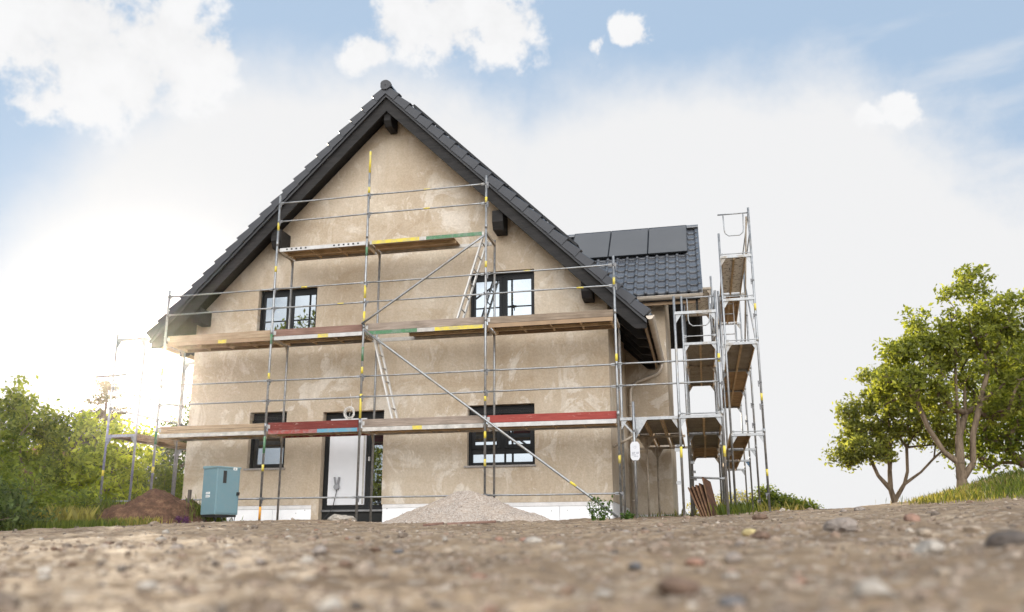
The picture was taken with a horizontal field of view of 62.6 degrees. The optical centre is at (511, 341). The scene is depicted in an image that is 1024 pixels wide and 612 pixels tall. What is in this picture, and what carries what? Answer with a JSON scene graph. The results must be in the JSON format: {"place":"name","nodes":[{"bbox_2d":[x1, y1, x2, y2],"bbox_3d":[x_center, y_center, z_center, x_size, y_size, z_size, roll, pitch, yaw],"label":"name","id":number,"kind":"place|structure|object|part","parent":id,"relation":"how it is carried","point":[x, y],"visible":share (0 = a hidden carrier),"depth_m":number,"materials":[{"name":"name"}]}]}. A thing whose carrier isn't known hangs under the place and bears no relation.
{"place":"outdoors","nodes":[
{"label":"outdoors","id":0,"kind":"place"},
{"bbox_2d":[0,485,1023,611],"bbox_3d":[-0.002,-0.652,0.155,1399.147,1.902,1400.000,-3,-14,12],"label":"ground","id":1,"kind":"structure","parent":0,"point":[982,592],"depth_m":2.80,"materials":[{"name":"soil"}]},
{"bbox_2d":[16,467,50,493],"bbox_3d":[-11.431,3.882,19.339,3.000,2.040,3.000,-3,-14,12],"label":"earth mound","id":2,"kind":"object","parent":1,"relation":"on","point":[25,471],"depth_m":19.42,"materials":[{"name":"brown soil"}]},
{"bbox_2d":[0,475,67,530],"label":"bushy shrub","id":3,"kind":"object","parent":1,"relation":"on","point":[12,508],"visible":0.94,"depth_m":14.61,"materials":[{"name":"green plant"}]},
{"bbox_2d":[0,374,76,503],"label":"leafy shrub","id":4,"kind":"object","parent":1,"relation":"on","point":[20,417],"visible":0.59,"depth_m":22.82,"materials":[{"name":"green plant"}]},
{"bbox_2d":[37,573,51,580],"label":"stone","id":5,"kind":"object","parent":1,"relation":"on","point":[44,576],"visible":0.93,"depth_m":2.41,"materials":[{"name":"beige stone"}]},
{"bbox_2d":[5,503,103,522],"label":"tall grass","id":6,"kind":"structure","parent":1,"relation":"on","point":[84,513],"depth_m":15.45,"materials":[{"name":"green plant"}]},
{"bbox_2d":[0,440,123,513],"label":"bushy shrub","id":7,"kind":"object","parent":1,"relation":"on","point":[9,474],"visible":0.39,"depth_m":17.03,"materials":[{"name":"green plant"}]},
{"bbox_2d":[1,516,151,530],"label":"tall grass","id":8,"kind":"structure","parent":1,"relation":"on","point":[65,524],"depth_m":14.61,"materials":[{"name":"green plant"}]},
{"bbox_2d":[27,489,146,526],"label":"tall grass","id":9,"kind":"structure","parent":1,"relation":"on","point":[110,502],"depth_m":16.14,"materials":[{"name":"green plant"}]},
{"bbox_2d":[29,407,166,507],"bbox_3d":[-12.127,3.659,23.913,4.603,3.696,3.126,-3,-14,12],"label":"leafy shrub","id":10,"kind":"object","parent":1,"relation":"on","point":[83,466],"visible":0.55,"depth_m":23.47,"materials":[{"name":"green plant"}]},
{"bbox_2d":[96,571,107,575],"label":"stone","id":11,"kind":"object","parent":1,"relation":"on","point":[102,573],"visible":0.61,"depth_m":2.57,"materials":[{"name":"beige stone"}]},
{"bbox_2d":[56,377,149,486],"bbox_3d":[-16.557,4.614,34.149,4.686,6.453,4.948,-3,-14,12],"label":"conifer","id":12,"kind":"object","parent":1,"relation":"on","point":[105,387],"visible":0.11,"depth_m":34.42,"materials":[{"name":"green plant"}]},
{"bbox_2d":[116,567,127,571],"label":"stone","id":13,"kind":"object","parent":1,"relation":"on","point":[119,569],"visible":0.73,"depth_m":2.79,"materials":[{"name":"beige stone"}]},
{"bbox_2d":[90,515,181,526],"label":"tall grass","id":14,"kind":"structure","parent":1,"relation":"on","point":[137,520],"depth_m":14.99,"materials":[{"name":"plant"}]},
{"bbox_2d":[95,334,193,505],"bbox_3d":[-7.698,2.786,21.800,1.181,4.298,7.852,-3,-14,12],"label":"side scaffold","id":15,"kind":"object","parent":1,"relation":"on","point":[135,438],"visible":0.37,"depth_m":18.43,"materials":[{"name":"metal"}]},
{"bbox_2d":[107,453,184,498],"bbox_3d":[-10.803,4.729,25.764,4.385,2.823,3.434,-3,-14,12],"label":"rounded shrub","id":16,"kind":"object","parent":1,"relation":"on","point":[162,484],"visible":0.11,"depth_m":25.34,"materials":[{"name":"green plant"}]},
{"bbox_2d":[136,581,158,590],"bbox_3d":[-0.981,0.661,2.276,0.055,0.031,0.058,-3,-14,12],"label":"stone","id":17,"kind":"object","parent":1,"relation":"on","point":[145,585],"visible":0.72,"depth_m":2.26,"materials":[{"name":"beige stone"}]},
{"bbox_2d":[96,488,210,523],"bbox_3d":[-6.988,3.468,16.308,3.400,1.234,3.000,-3,-14,12],"label":"earth mound","id":18,"kind":"object","parent":1,"relation":"on","point":[164,506],"visible":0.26,"depth_m":15.81,"materials":[{"name":"brown soil"}]},
{"bbox_2d":[123,394,190,490],"bbox_3d":[-11.598,4.471,31.736,6.560,6.102,4.364,-3,-14,12],"label":"broadleaf tree","id":19,"kind":"object","parent":1,"relation":"on","point":[170,458],"visible":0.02,"depth_m":31.00,"materials":[{"name":"green plant"}]},
{"bbox_2d":[155,537,166,540],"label":"stone","id":20,"kind":"object","parent":1,"relation":"on","point":[160,538],"visible":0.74,"depth_m":6.13,"materials":[{"name":"white stone"}]},
{"bbox_2d":[170,544,183,548],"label":"stone","id":21,"kind":"object","parent":1,"relation":"on","point":[178,546],"visible":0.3,"depth_m":4.39,"materials":[{"name":"beige stone"}]},
{"bbox_2d":[174,514,188,522],"bbox_3d":[-6.018,3.269,15.409,0.285,0.223,0.207,-3,-14,12],"label":"weed","id":22,"kind":"object","parent":1,"relation":"on","point":[185,519],"visible":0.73,"depth_m":15.39,"materials":[{"name":"purple plant"}]},
{"bbox_2d":[185,490,191,502],"bbox_3d":[-6.317,3.265,16.413,0.087,0.751,0.080,-3,-14,12],"label":"stake","id":23,"kind":"object","parent":1,"relation":"on","point":[189,495],"visible":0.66,"depth_m":16.45,"materials":[{"name":"brown wood"}]},
{"bbox_2d":[184,494,242,521],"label":"tall grass","id":24,"kind":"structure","parent":1,"relation":"on","point":[197,507],"depth_m":16.25,"materials":[{"name":"green plant"}]},
{"bbox_2d":[200,466,241,521],"bbox_3d":[-5.523,2.909,15.989,0.562,1.082,0.504,-11,-17,39],"label":"site cabinet","id":25,"kind":"object","parent":1,"relation":"on","point":[220,492],"visible":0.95,"depth_m":15.84,"materials":[{"name":"metal"}]},
{"bbox_3d":[-5.323,2.792,15.853,0.050,0.850,0.435,-11,-17,39],"label":"door","id":26,"kind":"part","parent":25,"relation":"part of","materials":[{"name":"teal paint"}]},
{"bbox_2d":[224,549,236,554],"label":"stone","id":27,"kind":"object","parent":1,"relation":"on","point":[228,552],"visible":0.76,"depth_m":3.77,"materials":[{"name":"beige stone"}]},
{"bbox_2d":[256,558,265,564],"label":"stone","id":28,"kind":"object","parent":1,"relation":"on","point":[260,561],"visible":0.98,"depth_m":3.06,"materials":[{"name":"beige stone"}]},
{"bbox_2d":[299,556,314,562],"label":"stone","id":29,"kind":"object","parent":1,"relation":"on","point":[307,559],"visible":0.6,"depth_m":2.97,"materials":[{"name":"beige stone"}]},
{"bbox_2d":[312,545,326,554],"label":"stone","id":30,"kind":"object","parent":1,"relation":"on","point":[319,549],"visible":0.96,"depth_m":3.71,"materials":[{"name":"white stone"}]},
{"bbox_2d":[315,596,343,611],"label":"stone","id":31,"kind":"object","parent":1,"relation":"on","point":[332,603],"visible":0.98,"depth_m":1.78,"materials":[{"name":"beige stone"}]},
{"bbox_2d":[327,514,356,520],"bbox_3d":[-3.245,3.414,16.137,0.580,0.227,0.588,-3,-14,12],"label":"stone","id":32,"kind":"object","parent":1,"relation":"on","point":[337,517],"visible":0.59,"depth_m":15.93,"materials":[{"name":"beige stone"}]},
{"bbox_2d":[337,559,352,566],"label":"stone","id":33,"kind":"object","parent":1,"relation":"on","point":[345,563],"visible":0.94,"depth_m":2.83,"materials":[{"name":"brown stone"}]},
{"bbox_2d":[348,601,363,608],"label":"stone","id":34,"kind":"object","parent":1,"relation":"on","point":[354,604],"visible":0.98,"depth_m":1.83,"materials":[{"name":"stone"}]},
{"bbox_2d":[369,547,380,551],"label":"stone","id":35,"kind":"object","parent":1,"relation":"on","point":[375,549],"visible":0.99,"depth_m":3.98,"materials":[{"name":"brown stone"}]},
{"bbox_2d":[150,150,625,521],"bbox_3d":[-2.714,-0.177,17.738,9.963,8.046,0.895,-3,-14,12],"label":"facade scaffold","id":36,"kind":"object","parent":1,"relation":"on","point":[362,333],"visible":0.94,"depth_m":17.38,"materials":[{"name":"metal"}]},
{"bbox_2d":[343,394,354,419],"bbox_3d":[-3.307,1.328,17.150,0.241,0.545,0.068,-3,-14,12],"label":"cable coil","id":37,"kind":"object","parent":36,"relation":"on","point":[345,411],"visible":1,"depth_m":17.12,"materials":[{"name":"white plastic"}]},
{"bbox_2d":[373,335,397,417],"bbox_3d":[-2.624,0.840,17.620,0.569,2.008,0.385,-3,-14,12],"label":"ladder","id":38,"kind":"object","parent":36,"relation":"on","point":[383,378],"visible":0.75,"depth_m":17.61,"materials":[{"name":"metal"}]},
{"bbox_2d":[456,237,488,317],"bbox_3d":[-0.856,-1.206,17.663,0.639,1.999,0.415,-3,-14,12],"label":"ladder","id":39,"kind":"object","parent":36,"relation":"on","point":[469,279],"visible":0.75,"depth_m":17.63,"materials":[{"name":"metal"}]},
{"bbox_2d":[393,549,403,553],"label":"stone","id":40,"kind":"object","parent":1,"relation":"on","point":[397,551],"visible":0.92,"depth_m":3.96,"materials":[{"name":"grey stone"}]},
{"bbox_2d":[146,80,703,521],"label":"house","id":41,"kind":"structure","parent":1,"relation":"on","point":[409,145],"depth_m":18.55,"materials":[{"name":"paint"}]},
{"bbox_2d":[243,412,286,469],"bbox_3d":[-5.383,2.202,18.613,0.970,1.275,0.275,-3,-14,12],"label":"window","id":42,"kind":"structure","parent":41,"relation":"in","point":[272,448],"depth_m":18.65,"materials":[{"name":"black glass"}]},
{"bbox_2d":[259,288,317,336],"bbox_3d":[-5.072,-0.538,19.272,1.450,1.360,0.125,-3,-14,12],"label":"window","id":43,"kind":"structure","parent":41,"relation":"in","point":[301,317],"depth_m":19.32,"materials":[{"name":"clear glass"}]},
{"bbox_2d":[321,477,339,519],"bbox_3d":[-3.899,3.365,17.945,0.434,0.959,0.097,2,-14,-9],"label":"shovel","id":44,"kind":"object","parent":41,"relation":"hanging from","point":[336,487],"visible":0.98,"depth_m":18.00,"materials":[{"name":"grey plastic"}]},
{"bbox_2d":[311,411,383,521],"bbox_3d":[-3.466,2.814,18.062,1.600,2.630,0.266,-3,-14,12],"label":"front door","id":45,"kind":"structure","parent":41,"relation":"in","point":[340,458],"depth_m":18.07,"materials":[{"name":"white metal"}]},
{"bbox_2d":[464,404,535,467],"bbox_3d":[-0.231,1.960,17.484,1.510,1.295,0.275,-3,-14,12],"label":"window","id":46,"kind":"structure","parent":41,"relation":"in","point":[507,453],"depth_m":17.51,"materials":[{"name":"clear glass"}]},
{"bbox_2d":[471,272,534,329],"bbox_3d":[-0.183,-0.814,18.213,1.430,1.380,0.125,-3,-14,12],"label":"window","id":47,"kind":"structure","parent":41,"relation":"in","point":[520,303],"depth_m":18.24,"materials":[{"name":"clear glass"}]},
{"bbox_2d":[423,522,443,525],"bbox_3d":[-1.026,2.385,11.006,0.267,0.051,0.090,-1,-13,2],"label":"wood offcut","id":48,"kind":"object","parent":1,"relation":"on","point":[432,524],"visible":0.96,"depth_m":10.96,"materials":[{"name":"brown wood"}]},
{"bbox_2d":[442,547,454,553],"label":"stone","id":49,"kind":"object","parent":1,"relation":"on","point":[447,550],"visible":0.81,"depth_m":3.56,"materials":[{"name":"beige stone"}]},
{"bbox_2d":[372,490,549,523],"bbox_3d":[-0.825,3.079,14.824,4.400,0.918,2.800,-3,-14,12],"label":"gravel pile","id":50,"kind":"object","parent":1,"relation":"on","point":[465,506],"visible":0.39,"depth_m":14.27,"materials":[{"name":"beige gravel"}]},
{"bbox_2d":[447,520,495,524],"bbox_3d":[-0.545,2.458,11.431,0.659,0.059,0.110,-1,-13,4],"label":"wood offcut","id":51,"kind":"object","parent":1,"relation":"on","point":[480,522],"visible":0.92,"depth_m":11.38,"materials":[{"name":"brown wood"}]},
{"bbox_2d":[481,606,497,611],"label":"stone","id":52,"kind":"object","parent":1,"relation":"on","point":[490,609],"visible":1,"depth_m":1.79,"materials":[{"name":"beige stone"}]},
{"bbox_2d":[495,536,503,540],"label":"stone","id":53,"kind":"object","parent":1,"relation":"on","point":[498,538],"visible":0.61,"depth_m":5.63,"materials":[{"name":"stone"}]},
{"bbox_2d":[523,536,541,542],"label":"stone","id":54,"kind":"object","parent":1,"relation":"on","point":[533,539],"visible":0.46,"depth_m":4.70,"materials":[{"name":"white stone"}]},
{"bbox_2d":[586,494,612,520],"bbox_3d":[1.560,3.019,15.128,0.500,0.540,0.444,-1,-13,2],"label":"weed","id":55,"kind":"object","parent":1,"relation":"on","point":[592,512],"visible":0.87,"depth_m":15.19,"materials":[{"name":"green plant"}]},
{"bbox_2d":[596,589,611,598],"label":"stone","id":56,"kind":"object","parent":1,"relation":"on","point":[603,594],"visible":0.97,"depth_m":1.97,"materials":[{"name":"beige stone"}]},
{"bbox_2d":[620,510,635,518],"bbox_3d":[2.066,3.166,15.252,0.259,0.274,0.408,-6,-14,22],"label":"weed","id":57,"kind":"object","parent":1,"relation":"on","point":[628,515],"visible":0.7,"depth_m":15.31,"materials":[{"name":"green plant"}]},
{"bbox_2d":[627,562,641,570],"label":"stone","id":58,"kind":"object","parent":1,"relation":"on","point":[636,566],"visible":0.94,"depth_m":2.51,"materials":[{"name":"grey stone"}]},
{"bbox_2d":[637,547,645,551],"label":"stone","id":59,"kind":"object","parent":1,"relation":"on","point":[641,549],"visible":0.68,"depth_m":3.23,"materials":[{"name":"beige stone"}]},
{"bbox_2d":[638,511,695,516],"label":"tall grass","id":60,"kind":"structure","parent":1,"relation":"on","point":[657,514],"depth_m":17.85,"materials":[{"name":"green plant"}]},
{"bbox_2d":[613,276,729,518],"bbox_3d":[3.745,1.089,19.534,2.167,6.170,8.020,-3,-14,12],"label":"corner scaffold","id":61,"kind":"object","parent":1,"relation":"on","point":[705,430],"visible":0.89,"depth_m":18.01,"materials":[{"name":"silver metal"}]},
{"bbox_2d":[630,442,639,459],"bbox_3d":[2.266,2.015,15.493,0.170,0.340,0.079,-3,-14,12],"label":"scaffold tag","id":62,"kind":"object","parent":61,"relation":"attached to","point":[635,450],"visible":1,"depth_m":15.46,"materials":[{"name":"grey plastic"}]},
{"bbox_2d":[657,576,700,595],"bbox_3d":[0.407,0.600,2.044,0.103,0.058,0.105,5,-14,-21],"label":"stone","id":63,"kind":"object","parent":1,"relation":"on","point":[676,586],"visible":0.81,"depth_m":2.01,"materials":[{"name":"brown stone"}]},
{"bbox_2d":[684,557,704,565],"bbox_3d":[0.607,0.736,2.802,0.068,0.036,0.070,-3,-14,12],"label":"stone","id":64,"kind":"object","parent":1,"relation":"on","point":[694,561],"visible":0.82,"depth_m":2.78,"materials":[{"name":"brown stone"}]},
{"bbox_2d":[688,487,702,516],"bbox_3d":[3.618,3.123,16.368,0.237,0.618,0.477,-8,-16,30],"label":"rusty sheet","id":65,"kind":"object","parent":1,"relation":"on","point":[694,500],"visible":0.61,"depth_m":16.23,"materials":[{"name":"brown metal"}]},
{"bbox_2d":[692,486,705,516],"bbox_3d":[3.684,3.116,16.381,0.231,0.601,0.427,-8,-16,31],"label":"rusty sheet","id":66,"kind":"object","parent":1,"relation":"on","point":[698,500],"visible":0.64,"depth_m":16.24,"materials":[{"name":"brown metal"}]},
{"bbox_2d":[695,485,707,516],"bbox_3d":[3.750,3.108,16.393,0.229,0.628,0.438,-9,-16,32],"label":"rusty sheet","id":67,"kind":"object","parent":1,"relation":"on","point":[701,498],"visible":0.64,"depth_m":16.27,"materials":[{"name":"brown metal"}]},
{"bbox_2d":[698,483,710,516],"bbox_3d":[3.815,3.101,16.405,0.232,0.680,0.488,-9,-16,33],"label":"rusty sheet","id":68,"kind":"object","parent":1,"relation":"on","point":[702,489],"visible":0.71,"depth_m":16.30,"materials":[{"name":"brown metal"}]},
{"bbox_2d":[702,477,717,515],"bbox_3d":[3.876,3.050,16.430,0.233,0.808,0.542,-9,-16,32],"label":"rusty sheet","id":69,"kind":"object","parent":1,"relation":"on","point":[709,492],"visible":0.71,"depth_m":16.42,"materials":[{"name":"brown metal"}]},
{"bbox_2d":[686,487,755,513],"bbox_3d":[7.491,5.719,29.050,3.082,1.349,1.876,-3,-14,12],"label":"spreading bush","id":70,"kind":"object","parent":1,"relation":"on","point":[738,494],"visible":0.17,"depth_m":28.93,"materials":[{"name":"green plant"}]},
{"bbox_2d":[723,572,739,578],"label":"stone","id":71,"kind":"object","parent":1,"relation":"on","point":[731,575],"visible":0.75,"depth_m":2.29,"materials":[{"name":"beige stone"}]},
{"bbox_2d":[718,595,746,607],"bbox_3d":[0.466,0.552,1.782,0.061,0.031,0.045,-3,-14,12],"label":"stone","id":72,"kind":"object","parent":1,"relation":"on","point":[726,601],"visible":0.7,"depth_m":1.77,"materials":[{"name":"grey stone"}]},
{"bbox_2d":[725,552,741,562],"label":"stone","id":73,"kind":"object","parent":1,"relation":"on","point":[733,557],"visible":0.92,"depth_m":2.83,"materials":[{"name":"beige stone"}]},
{"bbox_2d":[717,492,749,505],"bbox_3d":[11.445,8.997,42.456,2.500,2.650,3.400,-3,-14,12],"label":"distant house","id":74,"kind":"structure","parent":1,"relation":"on","point":[739,498],"depth_m":41.10,"materials":[{"name":"white"}]},
{"bbox_2d":[707,500,766,514],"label":"tall grass","id":75,"kind":"structure","parent":1,"relation":"on","point":[737,510],"depth_m":16.25,"materials":[{"name":"green plant"}]},
{"bbox_2d":[716,207,770,511],"bbox_3d":[6.028,1.369,22.739,0.820,6.877,9.350,-3,-14,12],"label":"scaffold","id":76,"kind":"object","parent":1,"relation":"on","point":[736,369],"visible":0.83,"depth_m":20.47,"materials":[{"name":"metal"}]},
{"bbox_2d":[741,528,755,535],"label":"stone","id":77,"kind":"object","parent":1,"relation":"on","point":[747,532],"visible":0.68,"depth_m":5.01,"materials":[{"name":"yellow stone"}]},
{"bbox_2d":[752,514,767,519],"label":"stone","id":78,"kind":"object","parent":1,"relation":"on","point":[759,516],"visible":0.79,"depth_m":10.01,"materials":[{"name":"brown stone"}]},
{"bbox_2d":[750,531,770,539],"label":"stone","id":79,"kind":"object","parent":1,"relation":"on","point":[761,535],"visible":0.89,"depth_m":4.63,"materials":[{"name":"brown stone"}]},
{"bbox_2d":[748,482,823,509],"bbox_3d":[9.212,5.478,28.151,2.634,1.552,1.871,0,-13,1],"label":"spreading bush","id":80,"kind":"object","parent":1,"relation":"on","point":[778,498],"visible":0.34,"depth_m":27.98,"materials":[{"name":"green plant"}]},
{"bbox_2d":[794,577,806,584],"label":"stone","id":81,"kind":"object","parent":1,"relation":"on","point":[802,580],"visible":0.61,"depth_m":2.13,"materials":[{"name":"brown stone"}]},
{"bbox_2d":[823,517,856,531],"bbox_3d":[1.953,1.105,5.048,0.159,0.104,0.182,6,-15,-26],"label":"stone","id":82,"kind":"object","parent":1,"relation":"on","point":[842,524],"visible":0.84,"depth_m":4.99,"materials":[{"name":"grey stone"}]},
{"bbox_2d":[854,507,865,510],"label":"stone","id":83,"kind":"object","parent":1,"relation":"on","point":[858,508],"visible":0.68,"depth_m":14.30,"materials":[{"name":"beige stone"}]},
{"bbox_2d":[853,578,898,598],"bbox_3d":[0.754,0.518,1.755,0.086,0.050,0.077,2,-14,-7],"label":"stone","id":84,"kind":"object","parent":1,"relation":"on","point":[871,588],"visible":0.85,"depth_m":1.73,"materials":[{"name":"beige stone"}]},
{"bbox_2d":[888,549,898,552],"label":"stone","id":85,"kind":"object","parent":1,"relation":"on","point":[893,551],"visible":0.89,"depth_m":3.05,"materials":[{"name":"beige stone"}]},
{"bbox_2d":[818,362,969,502],"bbox_3d":[11.524,2.878,25.688,4.356,4.540,2.180,-3,-14,12],"label":"broadleaf tree","id":86,"kind":"object","parent":1,"relation":"on","point":[849,448],"visible":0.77,"depth_m":25.45,"materials":[{"name":"green plant"}]},
{"bbox_2d":[903,513,920,521],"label":"stone","id":87,"kind":"object","parent":1,"relation":"on","point":[912,517],"visible":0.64,"depth_m":5.43,"materials":[{"name":"stone"}]},
{"bbox_2d":[916,528,931,535],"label":"stone","id":88,"kind":"object","parent":1,"relation":"on","point":[923,532],"visible":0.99,"depth_m":4.38,"materials":[{"name":"beige stone"}]},
{"bbox_2d":[912,539,944,553],"bbox_3d":[1.498,0.743,3.024,0.100,0.065,0.130,-3,-14,12],"label":"stone","id":89,"kind":"object","parent":1,"relation":"on","point":[928,546],"visible":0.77,"depth_m":2.99,"materials":[{"name":"white stone"}]},
{"bbox_2d":[861,263,1023,486],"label":"broadleaf tree","id":90,"kind":"object","parent":1,"relation":"on","point":[998,329],"visible":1,"depth_m":22.33,"materials":[{"name":"green plant"}]},
{"bbox_2d":[936,567,951,576],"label":"stone","id":91,"kind":"object","parent":1,"relation":"on","point":[944,571],"visible":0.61,"depth_m":2.20,"materials":[{"name":"beige stone"}]},
{"bbox_2d":[875,468,1023,504],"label":"bank grass","id":92,"kind":"structure","parent":1,"relation":"on","point":[1018,489],"depth_m":19.60,"materials":[{"name":"green plant"}]},
{"bbox_2d":[962,525,982,532],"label":"stone","id":93,"kind":"object","parent":1,"relation":"on","point":[974,528],"visible":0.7,"depth_m":4.39,"materials":[{"name":"beige stone"}]},
{"bbox_2d":[936,342,1023,476],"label":"broadleaf tree","id":94,"kind":"object","parent":1,"relation":"on","point":[995,438],"visible":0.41,"depth_m":24.80,"materials":[{"name":"green plant"}]},
{"bbox_2d":[984,530,1023,547],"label":"stone","id":95,"kind":"object","parent":1,"relation":"on","point":[998,539],"visible":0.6,"depth_m":2.91,"materials":[{"name":"grey stone"}]},
{"bbox_2d":[0,0,1023,514],"label":"sky","id":96,"kind":"structure","parent":0,"point":[873,149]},
{"bbox_2d":[660,497,805,516],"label":"tall grass","id":97,"kind":"structure","parent":0,"point":[777,507],"depth_m":17.99,"materials":[{"name":"green plant"}]},
{"bbox_2d":[766,504,815,510],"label":"tall grass","id":98,"kind":"structure","parent":0,"point":[795,507],"depth_m":25.24,"materials":[{"name":"green plant"}]}
]}

